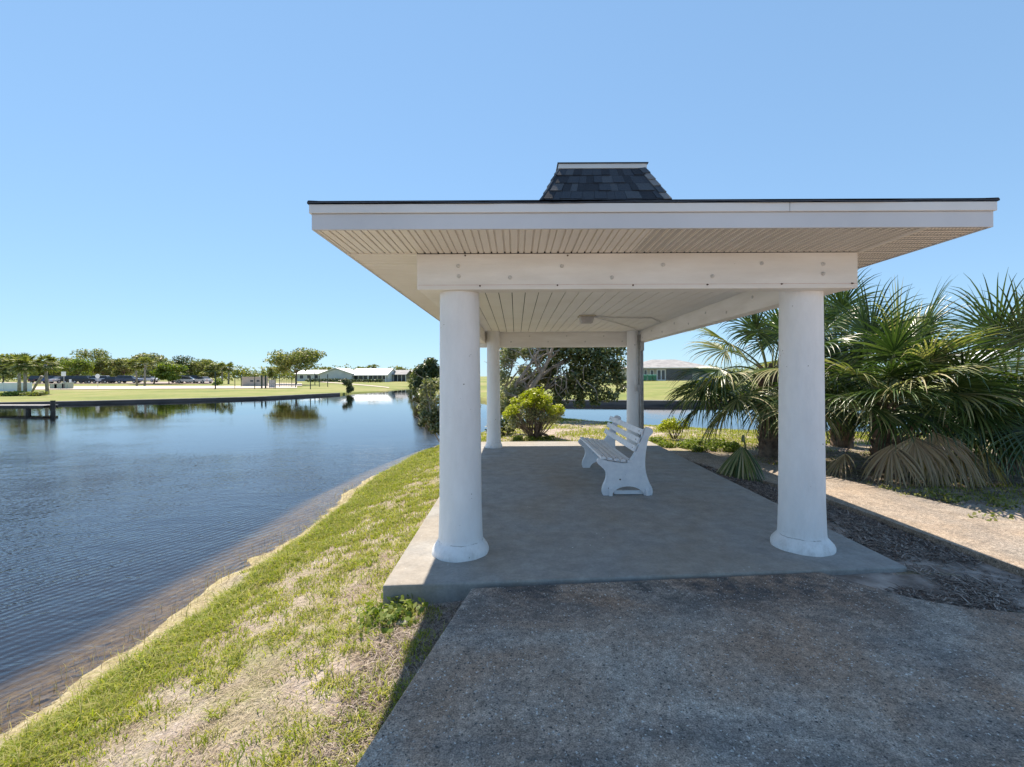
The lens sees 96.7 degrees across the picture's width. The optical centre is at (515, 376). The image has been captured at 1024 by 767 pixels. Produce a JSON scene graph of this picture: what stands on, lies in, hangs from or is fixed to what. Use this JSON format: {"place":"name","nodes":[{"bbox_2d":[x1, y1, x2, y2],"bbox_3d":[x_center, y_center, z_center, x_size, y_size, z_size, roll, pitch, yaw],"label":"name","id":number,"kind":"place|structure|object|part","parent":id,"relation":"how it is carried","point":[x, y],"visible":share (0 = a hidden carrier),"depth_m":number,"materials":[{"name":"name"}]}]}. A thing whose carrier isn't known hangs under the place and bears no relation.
{"place":"outdoors","nodes":[
{"label":"outdoors","id":0,"kind":"place"},
{"bbox_2d":[32,386,296,388],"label":"path","id":1,"kind":"structure","parent":0,"point":[123,387],"depth_m":75.76,"materials":[{"name":"beige concrete"}]},
{"bbox_2d":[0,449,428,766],"bbox_3d":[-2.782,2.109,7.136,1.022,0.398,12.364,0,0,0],"label":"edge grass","id":2,"kind":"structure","parent":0,"point":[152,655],"depth_m":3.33,"materials":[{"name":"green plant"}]},
{"bbox_2d":[0,436,502,766],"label":"grass","id":3,"kind":"structure","parent":0,"point":[158,672],"depth_m":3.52,"materials":[{"name":"green plant"}]},
{"bbox_2d":[0,436,504,766],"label":"dry grass","id":4,"kind":"structure","parent":0,"point":[234,697],"depth_m":2.60,"materials":[{"name":"plant"}]},
{"bbox_2d":[326,382,388,387],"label":"path","id":5,"kind":"structure","parent":0,"point":[358,384],"depth_m":98.22,"materials":[{"name":"white concrete"}]},
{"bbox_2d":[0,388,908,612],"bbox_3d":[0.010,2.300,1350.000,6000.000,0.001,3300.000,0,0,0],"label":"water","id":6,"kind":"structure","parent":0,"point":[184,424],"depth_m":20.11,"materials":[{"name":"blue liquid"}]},
{"bbox_2d":[0,400,57,412],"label":"dock","id":7,"kind":"object","parent":6,"relation":"in","point":[52,405],"visible":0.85,"depth_m":30.36,"materials":[{"name":"grey wood"}]},
{"bbox_2d":[0,376,1017,401],"bbox_3d":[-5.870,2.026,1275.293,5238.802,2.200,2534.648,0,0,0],"label":"ground","id":8,"kind":"structure","parent":0,"point":[655,390],"depth_m":61.31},
{"bbox_2d":[0,353,16,382],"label":"oak tree","id":9,"kind":"object","parent":8,"relation":"on","point":[5,372],"visible":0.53,"depth_m":82.88,"materials":[{"name":"green plant"}]},
{"bbox_2d":[0,390,27,395],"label":"shrub","id":10,"kind":"object","parent":8,"relation":"on","point":[12,393],"visible":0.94,"depth_m":49.68,"materials":[{"name":"green plant"}]},
{"bbox_2d":[0,382,31,390],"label":"white fence","id":11,"kind":"object","parent":8,"relation":"on","point":[8,386],"visible":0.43,"depth_m":62.00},
{"bbox_2d":[1,352,31,390],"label":"palm tree","id":12,"kind":"object","parent":8,"relation":"on","point":[11,363],"visible":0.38,"depth_m":55.66,"materials":[{"name":"green plant"}]},
{"bbox_2d":[9,353,41,391],"bbox_3d":[-55.897,-0.279,51.975,3.048,5.072,3.001,0,0,-44],"label":"palm tree","id":13,"kind":"object","parent":8,"relation":"on","point":[25,368],"visible":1,"depth_m":51.76,"materials":[{"name":"green plant"}]},
{"bbox_2d":[15,360,52,375],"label":"oak tree","id":14,"kind":"object","parent":8,"relation":"on","point":[41,373],"visible":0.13,"depth_m":117.06,"materials":[{"name":"green plant"}]},
{"bbox_2d":[19,391,49,395],"bbox_3d":[-52.652,1.954,49.990,2.448,0.663,2.377,0,0,0],"label":"shrub","id":15,"kind":"object","parent":8,"relation":"on","point":[36,393],"visible":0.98,"depth_m":49.60,"materials":[{"name":"green plant"}]},
{"bbox_2d":[31,375,43,391],"bbox_3d":[-57.918,1.066,55.002,1.599,2.314,0.311,0,0,0],"label":"leaning trunk","id":16,"kind":"object","parent":8,"relation":"on","point":[37,382],"visible":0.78,"depth_m":54.91,"materials":[{"name":"brown plant"}]},
{"bbox_2d":[28,354,60,393],"bbox_3d":[-55.798,-0.261,54.101,3.058,5.028,2.996,0,0,0],"label":"palm tree","id":17,"kind":"object","parent":8,"relation":"on","point":[45,368],"visible":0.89,"depth_m":53.90,"materials":[{"name":"green plant"}]},
{"bbox_2d":[50,384,56,388],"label":"utility box","id":18,"kind":"object","parent":8,"relation":"on","point":[52,386],"visible":0.57,"depth_m":70.00,"materials":[{"name":"grey metal"}]},
{"bbox_2d":[54,383,64,388],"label":"utility box","id":19,"kind":"object","parent":8,"relation":"on","point":[59,385],"visible":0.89,"depth_m":70.00,"materials":[{"name":"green metal"}]},
{"bbox_2d":[48,357,71,376],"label":"oak tree","id":20,"kind":"object","parent":8,"relation":"on","point":[57,373],"visible":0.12,"depth_m":118.86,"materials":[{"name":"green plant"}]},
{"bbox_2d":[61,382,73,388],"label":"utility box","id":21,"kind":"object","parent":8,"relation":"on","point":[68,385],"visible":0.93,"depth_m":70.00,"materials":[{"name":"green metal"}]},
{"bbox_2d":[53,358,94,376],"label":"oak tree","id":22,"kind":"object","parent":8,"relation":"on","point":[76,365],"visible":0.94,"depth_m":113.34,"materials":[{"name":"green plant"}]},
{"bbox_2d":[69,348,111,375],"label":"oak tree","id":23,"kind":"object","parent":8,"relation":"on","point":[84,353],"visible":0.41,"depth_m":139.26,"materials":[{"name":"green plant"}]},
{"bbox_2d":[88,355,119,376],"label":"oak tree","id":24,"kind":"object","parent":8,"relation":"on","point":[100,366],"visible":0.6,"depth_m":120.48,"materials":[{"name":"green plant"}]},
{"bbox_2d":[0,382,212,383],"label":"parking lot","id":25,"kind":"structure","parent":8,"relation":"on","point":[127,382],"depth_m":100.46,"materials":[{"name":"grey asphalt"}]},
{"bbox_2d":[28,376,40,382],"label":"parked car","id":26,"kind":"object","parent":25,"relation":"on","point":[32,379],"visible":0.38,"depth_m":101.88,"materials":[{"name":"paint"}]},
{"bbox_2d":[40,376,60,382],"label":"parked car","id":27,"kind":"object","parent":25,"relation":"on","point":[43,379],"visible":0.2,"depth_m":102.23,"materials":[{"name":"paint"}]},
{"bbox_2d":[48,377,72,382],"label":"parked car","id":28,"kind":"object","parent":25,"relation":"on","point":[54,379],"visible":0.35,"depth_m":101.32,"materials":[{"name":"paint"}]},
{"bbox_2d":[60,376,82,382],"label":"parked car","id":29,"kind":"object","parent":25,"relation":"on","point":[64,378],"visible":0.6,"depth_m":100.78,"materials":[{"name":"paint"}]},
{"bbox_2d":[71,376,96,382],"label":"parked car","id":30,"kind":"object","parent":25,"relation":"on","point":[75,379],"visible":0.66,"depth_m":101.19,"materials":[{"name":"paint"}]},
{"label":"window","id":31,"kind":"part","parent":30,"relation":"part of","materials":[{"name":"black glass"}]},
{"bbox_2d":[90,375,114,382],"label":"parked car","id":32,"kind":"object","parent":25,"relation":"on","point":[99,378],"visible":0.57,"depth_m":102.04,"materials":[{"name":"paint"}]},
{"bbox_2d":[101,377,126,382],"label":"parked car","id":33,"kind":"object","parent":25,"relation":"on","point":[109,379],"visible":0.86,"depth_m":101.13,"materials":[{"name":"paint"}]},
{"bbox_2d":[115,375,142,382],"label":"parked car","id":34,"kind":"object","parent":25,"relation":"on","point":[121,378],"visible":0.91,"depth_m":101.23,"materials":[{"name":"paint"}]},
{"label":"window","id":35,"kind":"part","parent":34,"relation":"part of","materials":[{"name":"black glass"}]},
{"bbox_2d":[139,376,159,381],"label":"parked car","id":36,"kind":"object","parent":25,"relation":"on","point":[151,379],"visible":0.41,"depth_m":115.22,"materials":[{"name":"paint"}]},
{"bbox_2d":[174,377,197,382],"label":"parked car","id":37,"kind":"object","parent":25,"relation":"on","point":[185,379],"visible":0.71,"depth_m":100.19,"materials":[{"name":"paint"}]},
{"bbox_2d":[184,375,199,382],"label":"parked car","id":38,"kind":"object","parent":25,"relation":"on","point":[194,376],"visible":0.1,"depth_m":104.14,"materials":[{"name":"paint"}]},
{"bbox_2d":[194,377,212,382],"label":"parked car","id":39,"kind":"object","parent":25,"relation":"on","point":[203,379],"visible":0.96,"depth_m":100.21,"materials":[{"name":"paint"}]},
{"bbox_2d":[104,357,137,376],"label":"oak tree","id":40,"kind":"object","parent":8,"relation":"on","point":[121,367],"visible":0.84,"depth_m":118.66,"materials":[{"name":"green plant"}]},
{"bbox_2d":[125,358,143,385],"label":"palm tree","id":41,"kind":"object","parent":8,"relation":"on","point":[133,361],"visible":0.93,"depth_m":85.47,"materials":[{"name":"green plant"}]},
{"bbox_2d":[133,356,154,385],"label":"palm tree","id":42,"kind":"object","parent":8,"relation":"on","point":[144,359],"visible":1,"depth_m":85.86,"materials":[{"name":"green plant"}]},
{"bbox_2d":[131,353,178,383],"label":"oak tree","id":43,"kind":"object","parent":8,"relation":"on","point":[157,358],"visible":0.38,"depth_m":96.83,"materials":[{"name":"green plant"}]},
{"bbox_2d":[149,362,188,383],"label":"oak tree","id":44,"kind":"object","parent":8,"relation":"on","point":[161,372],"visible":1,"depth_m":94.85,"materials":[{"name":"green plant"}]},
{"bbox_2d":[0,393,339,403],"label":"seawall","id":45,"kind":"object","parent":8,"relation":"on","point":[165,400],"visible":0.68,"depth_m":43.42,"materials":[{"name":"concrete"}]},
{"bbox_2d":[170,355,195,374],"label":"oak tree","id":46,"kind":"object","parent":8,"relation":"on","point":[186,363],"visible":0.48,"depth_m":138.25,"materials":[{"name":"green plant"}]},
{"bbox_2d":[187,358,214,377],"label":"oak tree","id":47,"kind":"object","parent":8,"relation":"on","point":[200,364],"visible":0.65,"depth_m":136.80,"materials":[{"name":"green plant"}]},
{"bbox_2d":[198,363,225,378],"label":"oak tree","id":48,"kind":"object","parent":8,"relation":"on","point":[210,369],"visible":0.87,"depth_m":104.80,"materials":[{"name":"green plant"}]},
{"bbox_2d":[212,378,222,385],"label":"shrub","id":49,"kind":"object","parent":8,"relation":"on","point":[218,382],"visible":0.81,"depth_m":87.63,"materials":[{"name":"green plant"}]},
{"bbox_2d":[215,362,227,382],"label":"palm tree","id":50,"kind":"object","parent":8,"relation":"on","point":[220,365],"visible":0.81,"depth_m":99.69,"materials":[{"name":"green plant"}]},
{"bbox_2d":[222,362,235,383],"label":"palm tree","id":51,"kind":"object","parent":8,"relation":"on","point":[229,365],"visible":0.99,"depth_m":99.84,"materials":[{"name":"green plant"}]},
{"bbox_2d":[242,377,267,385],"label":"pump hut","id":52,"kind":"object","parent":8,"relation":"on","point":[247,381],"visible":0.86,"depth_m":84.00,"materials":[{"name":"beige paint"}]},
{"bbox_2d":[266,366,278,379],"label":"oak tree","id":53,"kind":"object","parent":8,"relation":"on","point":[270,373],"visible":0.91,"depth_m":149.60,"materials":[{"name":"green plant"}]},
{"bbox_2d":[270,380,274,386],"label":"utility cabinet","id":54,"kind":"object","parent":8,"relation":"on","point":[272,383],"visible":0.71,"depth_m":77.00,"materials":[{"name":"grey metal"}]},
{"bbox_2d":[268,383,301,385],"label":"pale court","id":55,"kind":"object","parent":8,"relation":"on","point":[289,384],"visible":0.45,"depth_m":93.16,"materials":[{"name":"white concrete"}]},
{"bbox_2d":[263,347,326,383],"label":"oak tree","id":56,"kind":"object","parent":8,"relation":"on","point":[284,363],"visible":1,"depth_m":94.34,"materials":[{"name":"green plant"}]},
{"bbox_2d":[295,370,326,380],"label":"house","id":57,"kind":"structure","parent":8,"relation":"on","point":[302,375],"depth_m":137.00,"materials":[{"name":"paint"}]},
{"bbox_2d":[319,366,332,369],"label":"oak tree","id":58,"kind":"object","parent":8,"relation":"on","point":[324,368],"visible":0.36,"depth_m":148.75,"materials":[{"name":"green plant"}]},
{"bbox_2d":[305,378,348,381],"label":"hedge","id":59,"kind":"object","parent":8,"relation":"on","point":[331,380],"visible":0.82,"depth_m":119.80,"materials":[{"name":"green plant"}]},
{"bbox_2d":[342,378,353,392],"bbox_3d":[-22.237,1.266,60.409,1.762,2.140,1.192,0,0,23],"label":"shrub","id":60,"kind":"object","parent":8,"relation":"on","point":[350,387],"visible":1,"depth_m":60.20,"materials":[{"name":"green plant"}]},
{"bbox_2d":[318,368,395,381],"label":"house","id":61,"kind":"structure","parent":8,"relation":"on","point":[385,374],"depth_m":128.93,"materials":[{"name":"paint"}]},
{"bbox_2d":[349,378,384,381],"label":"hedge","id":62,"kind":"object","parent":8,"relation":"on","point":[369,380],"visible":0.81,"depth_m":120.76,"materials":[{"name":"green plant"}]},
{"bbox_2d":[392,370,411,381],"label":"house","id":63,"kind":"structure","parent":8,"relation":"on","point":[401,375],"depth_m":134.00,"materials":[{"name":"grey paint"}]},
{"bbox_2d":[408,372,421,391],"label":"oak tree","id":64,"kind":"object","parent":8,"relation":"on","point":[411,380],"visible":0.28,"depth_m":69.50,"materials":[{"name":"plant"}]},
{"bbox_2d":[412,357,439,398],"bbox_3d":[-8.841,0.266,45.975,3.093,4.420,2.995,0,0,0],"label":"oak tree","id":65,"kind":"object","parent":8,"relation":"on","point":[430,367],"visible":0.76,"depth_m":45.30,"materials":[{"name":"green plant"}]},
{"bbox_2d":[0,361,883,381],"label":"distant wood","id":66,"kind":"object","parent":8,"relation":"on","point":[249,373],"visible":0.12,"depth_m":161.02,"materials":[{"name":"green plant"}]},
{"bbox_2d":[555,400,740,404],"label":"seawall","id":67,"kind":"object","parent":8,"relation":"on","point":[646,402],"visible":0.09,"depth_m":35.36,"materials":[{"name":"concrete"}]},
{"bbox_2d":[622,359,709,380],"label":"house","id":68,"kind":"structure","parent":8,"relation":"on","point":[662,370],"depth_m":88.00,"materials":[{"name":"beige paint"}]},
{"bbox_2d":[657,369,665,380],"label":"door","id":69,"kind":"structure","parent":68,"relation":"in","point":[661,374],"depth_m":87.91,"materials":[{"name":"white glass"}]},
{"bbox_2d":[913,350,1023,382],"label":"house","id":70,"kind":"structure","parent":8,"relation":"on","point":[1022,358],"depth_m":60.00,"materials":[{"name":"metal"}]},
{"bbox_2d":[0,419,1023,766],"bbox_3d":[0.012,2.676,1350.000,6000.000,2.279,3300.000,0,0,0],"label":"ground","id":71,"kind":"structure","parent":0,"point":[134,571],"depth_m":6.64,"materials":[{"name":"soil"}]},
{"bbox_2d":[0,482,360,737],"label":"shore reeds","id":72,"kind":"object","parent":71,"relation":"on","point":[155,618],"visible":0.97,"depth_m":4.16,"materials":[{"name":"plant"}]},
{"bbox_2d":[294,601,446,766],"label":"strip weeds","id":73,"kind":"object","parent":71,"relation":"on","point":[367,649],"visible":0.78,"depth_m":2.54,"materials":[{"name":"green plant"}]},
{"bbox_2d":[298,599,464,766],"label":"dead twigs","id":74,"kind":"object","parent":71,"relation":"on","point":[391,672],"visible":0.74,"depth_m":2.48,"materials":[{"name":"beige plant"}]},
{"bbox_2d":[349,592,428,636],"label":"corner weeds","id":75,"kind":"object","parent":71,"relation":"on","point":[390,616],"visible":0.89,"depth_m":3.07,"materials":[{"name":"green plant"}]},
{"bbox_2d":[396,618,406,626],"bbox_3d":[-0.746,1.645,3.041,0.099,0.027,0.072,0,0,-6],"label":"concrete chip","id":76,"kind":"object","parent":71,"relation":"on","point":[399,623],"visible":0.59,"depth_m":3.01,"materials":[{"name":"grey concrete"}]},
{"bbox_2d":[408,373,482,442],"bbox_3d":[-1.988,1.018,14.357,1.402,2.317,2.455,0,0,39],"label":"bank shrub","id":77,"kind":"object","parent":71,"relation":"on","point":[432,416],"visible":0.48,"depth_m":13.84,"materials":[{"name":"green plant"}]},
{"bbox_2d":[484,416,525,434],"bbox_3d":[-0.341,1.385,12.639,1.236,0.617,0.794,0,0,-21],"label":"dark shrub","id":78,"kind":"object","parent":71,"relation":"on","point":[502,424],"visible":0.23,"depth_m":12.57,"materials":[{"name":"green plant"}]},
{"bbox_2d":[502,387,565,439],"bbox_3d":[0.459,0.976,11.679,1.641,1.417,1.189,0,0,0],"label":"lime bush","id":79,"kind":"object","parent":71,"relation":"on","point":[532,401],"visible":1,"depth_m":11.45,"materials":[{"name":"green plant"}]},
{"bbox_2d":[513,435,555,440],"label":"ground weeds","id":80,"kind":"object","parent":71,"relation":"on","point":[518,437],"visible":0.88,"depth_m":11.48,"materials":[{"name":"green plant"}]},
{"bbox_2d":[484,347,626,419],"bbox_3d":[1.541,-0.136,17.304,5.506,4.047,2.792,0,0,0],"label":"sea grape tree","id":81,"kind":"object","parent":71,"relation":"on","point":[580,372],"visible":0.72,"depth_m":16.89,"materials":[{"name":"green plant"}]},
{"bbox_2d":[377,417,923,474],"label":"grass","id":82,"kind":"structure","parent":71,"relation":"on","point":[584,432],"depth_m":12.34,"materials":[{"name":"green plant"}]},
{"bbox_2d":[656,416,689,438],"bbox_3d":[3.939,1.322,11.428,0.830,0.597,0.547,0,0,-30],"label":"bush","id":83,"kind":"object","parent":71,"relation":"on","point":[666,424],"visible":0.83,"depth_m":11.36,"materials":[{"name":"green plant"}]},
{"bbox_2d":[356,572,1023,766],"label":"foreground walkway","id":84,"kind":"structure","parent":71,"relation":"on","point":[532,735],"depth_m":2.25,"materials":[{"name":"concrete"}]},
{"bbox_2d":[648,436,740,452],"bbox_3d":[4.080,1.542,10.305,1.945,0.236,1.678,0,0,0],"label":"ground cover","id":85,"kind":"object","parent":71,"relation":"on","point":[692,444],"visible":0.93,"depth_m":10.08,"materials":[{"name":"green plant"}]},
{"bbox_2d":[662,304,887,457],"bbox_3d":[5.135,-0.070,9.043,4.281,3.527,3.994,0,0,28],"label":"fan palm","id":86,"kind":"object","parent":71,"relation":"on","point":[722,386],"visible":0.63,"depth_m":8.68,"materials":[{"name":"green plant"}]},
{"bbox_2d":[646,425,1023,518],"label":"side grass","id":87,"kind":"structure","parent":71,"relation":"on","point":[750,431],"depth_m":6.62,"materials":[{"name":"green plant"}]},
{"bbox_2d":[687,459,1023,612],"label":"mulch","id":88,"kind":"object","parent":71,"relation":"on","point":[908,543],"visible":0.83,"depth_m":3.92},
{"bbox_2d":[716,435,764,482],"bbox_3d":[3.389,1.259,6.929,0.621,0.699,0.652,0,0,0],"label":"fallen frond","id":89,"kind":"object","parent":88,"relation":"on","point":[739,462],"visible":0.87,"depth_m":6.85,"materials":[{"name":"green plant"}]},
{"bbox_2d":[744,266,979,447],"bbox_3d":[7.410,-0.487,10.084,4.411,4.336,4.433,0,0,39],"label":"fan palm","id":90,"kind":"object","parent":71,"relation":"on","point":[840,299],"visible":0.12,"depth_m":9.68,"materials":[{"name":"green plant"}]},
{"bbox_2d":[732,275,1023,489],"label":"fan palm","id":91,"kind":"object","parent":71,"relation":"on","point":[904,346],"visible":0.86,"depth_m":6.62,"materials":[{"name":"green plant"}]},
{"bbox_2d":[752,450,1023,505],"bbox_3d":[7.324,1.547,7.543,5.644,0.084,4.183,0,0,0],"label":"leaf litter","id":92,"kind":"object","parent":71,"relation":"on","point":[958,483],"visible":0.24,"depth_m":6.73,"materials":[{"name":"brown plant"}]},
{"bbox_2d":[851,270,1023,485],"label":"fan palm","id":93,"kind":"object","parent":71,"relation":"on","point":[999,315],"visible":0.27,"depth_m":7.20,"materials":[{"name":"green plant"}]},
{"bbox_2d":[879,483,1020,520],"bbox_3d":[6.542,1.546,5.516,3.375,0.215,1.560,0,0,0],"label":"weed patch","id":94,"kind":"object","parent":71,"relation":"on","point":[994,500],"visible":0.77,"depth_m":5.70,"materials":[{"name":"green plant"}]},
{"bbox_2d":[0,0,1023,378],"label":"sky","id":95,"kind":"structure","parent":0,"point":[162,161],"materials":[{"name":"blue"}]},
{"bbox_2d":[383,441,906,608],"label":"pavilion floor","id":96,"kind":"structure","parent":0,"point":[542,534],"depth_m":4.32,"materials":[{"name":"concrete"}]},
{"bbox_2d":[578,415,652,495],"bbox_3d":[1.372,1.070,6.600,0.695,0.848,1.890,0,0,0],"label":"park bench","id":97,"kind":"object","parent":96,"relation":"on","point":[606,455],"visible":1,"depth_m":5.70,"materials":[{"name":"paint"}]},
{"bbox_2d":[307,162,999,562],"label":"pavilion","id":98,"kind":"structure","parent":96,"relation":"on","point":[631,244],"depth_m":3.70,"materials":[{"name":"paint"}]},
{"bbox_2d":[577,315,595,323],"bbox_3d":[1.111,-0.890,7.150,0.260,0.120,0.200,0,0,0],"label":"ceiling lamp","id":99,"kind":"object","parent":98,"relation":"attached to","point":[586,319],"visible":1,"depth_m":7.08,"materials":[{"name":"white glass"}]},
{"bbox_2d":[594,316,660,436],"bbox_3d":[2.246,0.259,8.224,0.786,2.422,2.870,0,0,29],"label":"conduit","id":100,"kind":"object","parent":98,"relation":"attached to","point":[640,387],"visible":0.93,"depth_m":9.52,"materials":[{"name":"metal"}]},
{"bbox_2d":[359,576,1023,766],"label":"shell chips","id":101,"kind":"object","parent":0,"point":[713,675],"visible":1,"depth_m":2.28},
{"bbox_2d":[378,577,1023,766],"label":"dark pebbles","id":102,"kind":"object","parent":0,"point":[723,673],"visible":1,"depth_m":2.30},
{"bbox_2d":[673,452,1023,577],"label":"side path","id":103,"kind":"structure","parent":0,"point":[999,543],"depth_m":4.87,"materials":[{"name":"concrete"}]}
]}

